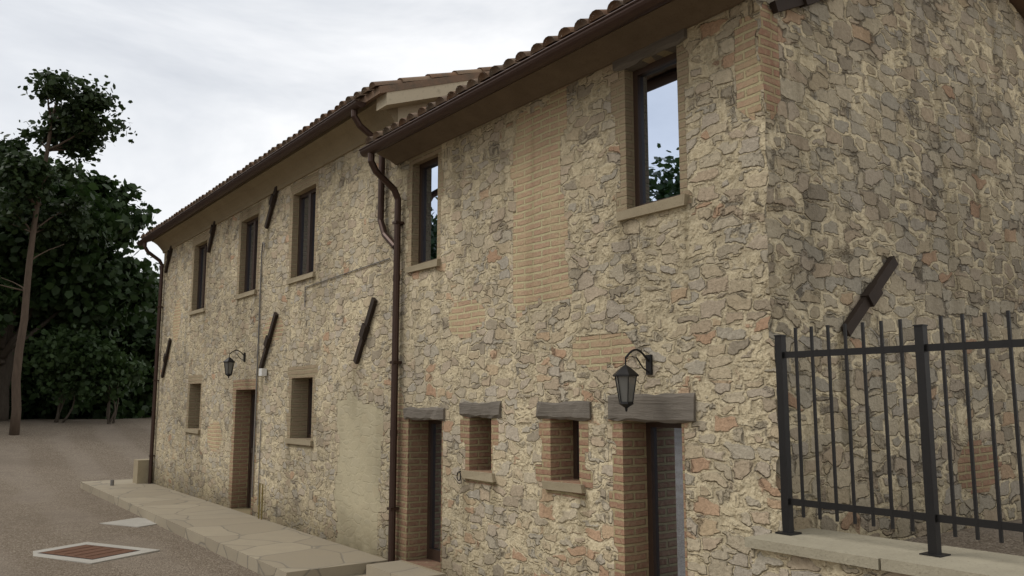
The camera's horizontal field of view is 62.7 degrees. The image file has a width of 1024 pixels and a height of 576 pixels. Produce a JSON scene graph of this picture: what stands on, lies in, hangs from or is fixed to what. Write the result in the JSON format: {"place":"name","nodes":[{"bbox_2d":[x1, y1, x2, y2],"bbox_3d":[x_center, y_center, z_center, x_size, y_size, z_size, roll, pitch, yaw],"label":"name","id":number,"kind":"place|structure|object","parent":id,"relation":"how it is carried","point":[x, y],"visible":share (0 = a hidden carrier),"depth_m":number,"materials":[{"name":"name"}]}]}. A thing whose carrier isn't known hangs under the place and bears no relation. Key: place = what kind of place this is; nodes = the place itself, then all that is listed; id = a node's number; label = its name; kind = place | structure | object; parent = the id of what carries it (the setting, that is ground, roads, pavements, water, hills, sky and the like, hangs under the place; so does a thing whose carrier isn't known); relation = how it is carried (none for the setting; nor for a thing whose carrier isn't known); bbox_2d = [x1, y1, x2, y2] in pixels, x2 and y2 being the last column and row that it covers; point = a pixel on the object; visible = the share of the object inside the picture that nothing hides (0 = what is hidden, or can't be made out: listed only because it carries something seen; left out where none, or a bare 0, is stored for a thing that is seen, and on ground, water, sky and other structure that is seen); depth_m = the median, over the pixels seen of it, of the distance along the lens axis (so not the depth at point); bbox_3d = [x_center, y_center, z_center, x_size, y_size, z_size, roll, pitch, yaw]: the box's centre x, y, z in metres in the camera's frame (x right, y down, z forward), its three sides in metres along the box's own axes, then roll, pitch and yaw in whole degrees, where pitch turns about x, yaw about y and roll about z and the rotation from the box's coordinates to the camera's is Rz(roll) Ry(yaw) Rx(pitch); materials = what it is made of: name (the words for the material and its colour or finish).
{"place":"outdoors","nodes":[
{"label":"outdoors","id":0,"kind":"place"},
{"bbox_2d":[0,417,261,575],"bbox_3d":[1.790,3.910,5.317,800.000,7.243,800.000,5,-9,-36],"label":"road","id":1,"kind":"structure","parent":0,"point":[48,467],"depth_m":15.87,"materials":[{"name":"grey asphalt"}]},
{"bbox_2d":[0,67,136,434],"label":"tree","id":2,"kind":"object","parent":1,"relation":"on","point":[79,113],"depth_m":27.40,"materials":[{"name":"green plant"}]},
{"bbox_2d":[9,335,131,418],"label":"bush leaves","id":3,"kind":"object","parent":1,"relation":"on","point":[27,389],"visible":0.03,"depth_m":34.33,"materials":[{"name":"green plant"}]},
{"bbox_2d":[12,315,130,422],"bbox_3d":[-16.155,2.955,30.067,4.415,3.929,3.843,5,-9,-36],"label":"shrub","id":4,"kind":"object","parent":1,"relation":"on","point":[62,346],"depth_m":29.72,"materials":[{"name":"green plant"}]},
{"bbox_2d":[0,145,161,420],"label":"tree","id":5,"kind":"object","parent":1,"relation":"on","point":[66,268],"depth_m":31.53,"materials":[{"name":"green plant"}]},
{"bbox_2d":[7,196,118,305],"bbox_3d":[-18.443,-1.260,32.234,6.423,5.093,7.137,5,-9,-36],"label":"foliage","id":6,"kind":"object","parent":5,"relation":"attached to","point":[52,240],"visible":0.01,"depth_m":30.04,"materials":[{"name":"green plant"}]},
{"bbox_2d":[21,306,156,418],"bbox_3d":[-18.091,3.388,37.139,8.494,6.302,6.123,5,-9,-36],"label":"hedge","id":7,"kind":"object","parent":1,"relation":"on","point":[141,320],"visible":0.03,"depth_m":35.39,"materials":[{"name":"green plant"}]},
{"bbox_2d":[29,310,156,418],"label":"bush leaves","id":8,"kind":"object","parent":1,"relation":"on","point":[137,406],"visible":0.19,"depth_m":35.23,"materials":[{"name":"green plant"}]},
{"bbox_2d":[33,542,159,563],"bbox_3d":[-5.620,3.561,11.156,1.050,0.112,1.450,15,-17,-63],"label":"manhole frame","id":9,"kind":"object","parent":1,"relation":"on","point":[37,553],"visible":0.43,"depth_m":10.99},
{"bbox_2d":[41,545,136,558],"bbox_3d":[-5.620,3.507,11.163,0.670,0.021,1.010,15,-17,-63],"label":"manhole cover","id":10,"kind":"object","parent":9,"relation":"in","point":[89,551],"visible":1,"depth_m":11.16,"materials":[{"name":"brown metal"}]},
{"bbox_2d":[40,544,139,559],"bbox_3d":[-5.620,3.521,11.161,0.730,0.034,1.070,15,-17,-63],"label":"manhole frame","id":11,"kind":"object","parent":9,"relation":"in","point":[87,558],"visible":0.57,"depth_m":10.96,"materials":[{"name":"black metal"}]},
{"bbox_2d":[59,339,153,423],"bbox_3d":[-14.447,3.453,30.556,3.641,3.177,3.369,5,-9,-36],"label":"tree","id":12,"kind":"object","parent":1,"relation":"on","point":[119,370],"depth_m":29.96,"materials":[{"name":"green plant"}]},
{"bbox_2d":[68,332,155,416],"bbox_3d":[-16.818,3.765,37.065,5.481,4.035,3.722,5,-9,-36],"label":"shade bush","id":13,"kind":"object","parent":1,"relation":"on","point":[142,350],"visible":0.07,"depth_m":36.12,"materials":[{"name":"green plant"}]},
{"bbox_2d":[100,325,135,347],"bbox_3d":[-17.827,3.311,37.102,5.085,4.351,3.493,5,-9,-36],"label":"foliage","id":14,"kind":"object","parent":1,"relation":"on","point":[112,333],"visible":0.01,"depth_m":35.92,"materials":[{"name":"green plant"}]},
{"bbox_2d":[100,518,156,527],"bbox_3d":[-6.201,3.935,13.922,0.900,0.112,0.750,-4,-8,26],"label":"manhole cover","id":15,"kind":"object","parent":1,"relation":"on","point":[138,522],"visible":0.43,"depth_m":13.87,"materials":[{"name":"concrete"}]},
{"bbox_2d":[134,257,159,322],"bbox_3d":[-18.374,2.228,40.908,9.878,8.629,8.495,5,-9,-36],"label":"foliage","id":16,"kind":"object","parent":1,"relation":"on","point":[153,302],"visible":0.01,"depth_m":39.13,"materials":[{"name":"green plant"}]},
{"bbox_2d":[350,560,444,575],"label":"paving","id":17,"kind":"structure","parent":1,"relation":"on","point":[396,568],"depth_m":9.18,"materials":[{"name":"stone"}]},
{"bbox_2d":[136,0,671,561],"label":"gutters and downpipes","id":18,"kind":"object","parent":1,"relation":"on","point":[590,32],"visible":0.93,"depth_m":9.96,"materials":[{"name":"brown metal"}]},
{"bbox_2d":[395,0,782,575],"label":"front wall","id":19,"kind":"structure","parent":1,"relation":"on","point":[550,278],"depth_m":7.33,"materials":[{"name":"stone"}]},
{"bbox_2d":[184,194,688,572],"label":"window sills","id":20,"kind":"structure","parent":19,"relation":"attached to","point":[674,202],"depth_m":7.62,"materials":[{"name":"beige stone"}]},
{"bbox_2d":[196,52,681,575],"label":"window door frames","id":21,"kind":"structure","parent":19,"relation":"in","point":[650,426],"depth_m":9.76,"materials":[{"name":"brown wood"}]},
{"bbox_2d":[199,60,685,575],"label":"window glass panes","id":22,"kind":"object","parent":21,"relation":"in","point":[659,128],"visible":0.33,"depth_m":6.99,"materials":[{"name":"clear glass"}]},
{"bbox_2d":[231,389,648,575],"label":"brick jambs","id":23,"kind":"object","parent":19,"relation":"in","point":[635,497],"visible":0.49,"depth_m":8.79,"materials":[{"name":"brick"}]},
{"bbox_2d":[403,28,695,423],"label":"lintels","id":24,"kind":"object","parent":19,"relation":"attached to","point":[673,408],"visible":0.66,"depth_m":7.00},
{"bbox_2d":[377,0,744,164],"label":"roof eave","id":25,"kind":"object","parent":19,"relation":"attached to","point":[649,28],"depth_m":7.66,"materials":[{"name":"brown wood"}]},
{"bbox_2d":[613,349,652,411],"bbox_3d":[0.952,0.721,6.587,0.373,0.492,0.182,5,-9,-36],"label":"wall lantern","id":26,"kind":"object","parent":19,"relation":"attached to","point":[626,370],"depth_m":6.49,"materials":[{"name":"black metal"}]},
{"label":"hidden walls","id":27,"kind":"object","parent":1,"relation":"on","visible":0},
{"bbox_2d":[152,143,396,558],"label":"front wall","id":28,"kind":"structure","parent":27,"relation":"attached to","point":[331,484],"depth_m":12.60,"materials":[{"name":"stone"}]},
{"bbox_2d":[223,350,245,377],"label":"wall lantern","id":29,"kind":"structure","parent":28,"relation":"attached to","point":[228,359],"depth_m":14.40,"materials":[{"name":"black metal"}]},
{"bbox_2d":[249,448,252,507],"bbox_3d":[-4.339,3.293,14.437,0.055,1.030,0.840,5,-9,-36],"label":"door leaf","id":30,"kind":"object","parent":28,"relation":"attached to","point":[251,476],"visible":0.06,"depth_m":14.74,"materials":[{"name":"brown wood"}]},
{"bbox_2d":[259,368,266,375],"bbox_3d":[-4.052,1.372,13.682,0.100,0.120,0.140,5,-9,-36],"label":"junction box","id":31,"kind":"object","parent":28,"relation":"attached to","point":[262,371],"visible":1,"depth_m":13.63,"materials":[{"name":"white plastic"}]},
{"bbox_2d":[251,242,389,504],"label":"wall conduits","id":32,"kind":"object","parent":28,"relation":"attached to","point":[257,365],"depth_m":13.87,"materials":[{"name":"grey"}]},
{"bbox_2d":[398,102,429,121],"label":"gable","id":33,"kind":"structure","parent":28,"relation":"attached to","point":[404,111],"depth_m":10.71,"materials":[{"name":"beige paint"}]},
{"bbox_2d":[188,50,672,439],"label":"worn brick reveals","id":34,"kind":"object","parent":28,"relation":"in","point":[299,410],"visible":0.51,"depth_m":12.80,"materials":[{"name":"brick"}]},
{"bbox_2d":[161,0,897,377],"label":"wall anchors","id":35,"kind":"object","parent":28,"relation":"attached to","point":[871,294],"depth_m":6.69,"materials":[{"name":"metal"}]},
{"bbox_2d":[149,71,488,241],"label":"roof slab","id":36,"kind":"structure","parent":27,"relation":"on","point":[373,95],"depth_m":10.54,"materials":[{"name":"concrete"}]},
{"bbox_2d":[152,99,397,252],"bbox_3d":[-4.947,-1.639,15.163,0.290,0.400,11.517,5,-9,-36],"label":"roof eave","id":37,"kind":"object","parent":36,"relation":"attached to","point":[339,140],"depth_m":13.28,"materials":[{"name":"paint"}]},
{"bbox_2d":[141,67,490,238],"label":"roof tiles","id":38,"kind":"object","parent":36,"relation":"on","point":[363,92],"visible":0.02,"depth_m":11.27,"materials":[{"name":"brown tile"}]},
{"bbox_2d":[376,80,468,110],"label":"gable wall","id":39,"kind":"structure","parent":36,"relation":"attached to","point":[406,97],"depth_m":10.52,"materials":[{"name":"beige paint"}]},
{"bbox_2d":[754,0,1023,539],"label":"gable wall","id":40,"kind":"structure","parent":27,"relation":"attached to","point":[895,128],"depth_m":6.91,"materials":[{"name":"stone"}]},
{"bbox_2d":[1009,0,1023,18],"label":"roof slab","id":41,"kind":"structure","parent":27,"relation":"on","point":[1018,5],"depth_m":8.82,"materials":[{"name":"wood"}]},
{"bbox_2d":[366,0,633,143],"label":"roof tiles","id":42,"kind":"object","parent":41,"relation":"on","point":[594,16],"visible":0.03,"depth_m":7.90,"materials":[{"name":"brown ceramic"}]},
{"bbox_2d":[80,479,387,575],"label":"raised pavement","id":43,"kind":"structure","parent":0,"point":[262,547],"depth_m":11.88,"materials":[{"name":"stone"}]},
{"bbox_2d":[133,459,148,483],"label":"corner block","id":44,"kind":"structure","parent":43,"relation":"on","point":[140,471],"depth_m":19.04,"materials":[{"name":"stone"}]},
{"bbox_2d":[258,483,262,519],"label":"gas pipes","id":45,"kind":"object","parent":43,"relation":"on","point":[261,501],"visible":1,"depth_m":13.36,"materials":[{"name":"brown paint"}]},
{"bbox_2d":[0,0,612,278],"label":"sky","id":46,"kind":"structure","parent":0,"point":[212,86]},
{"bbox_2d":[751,548,911,575],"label":"low stone wall","id":47,"kind":"structure","parent":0,"point":[767,563],"depth_m":5.14,"materials":[{"name":"beige stone"}]},
{"bbox_2d":[744,528,1023,575],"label":"wall coping","id":48,"kind":"object","parent":47,"relation":"on","point":[887,554],"visible":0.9,"depth_m":4.87,"materials":[{"name":"beige concrete"}]},
{"bbox_2d":[774,310,1023,557],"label":"iron fence","id":49,"kind":"object","parent":48,"relation":"on","point":[921,348],"visible":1,"depth_m":4.95,"materials":[{"name":"black metal"}]},
{"bbox_2d":[903,519,1023,555],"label":"ground","id":50,"kind":"structure","parent":0,"point":[1012,544],"depth_m":6.46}
]}

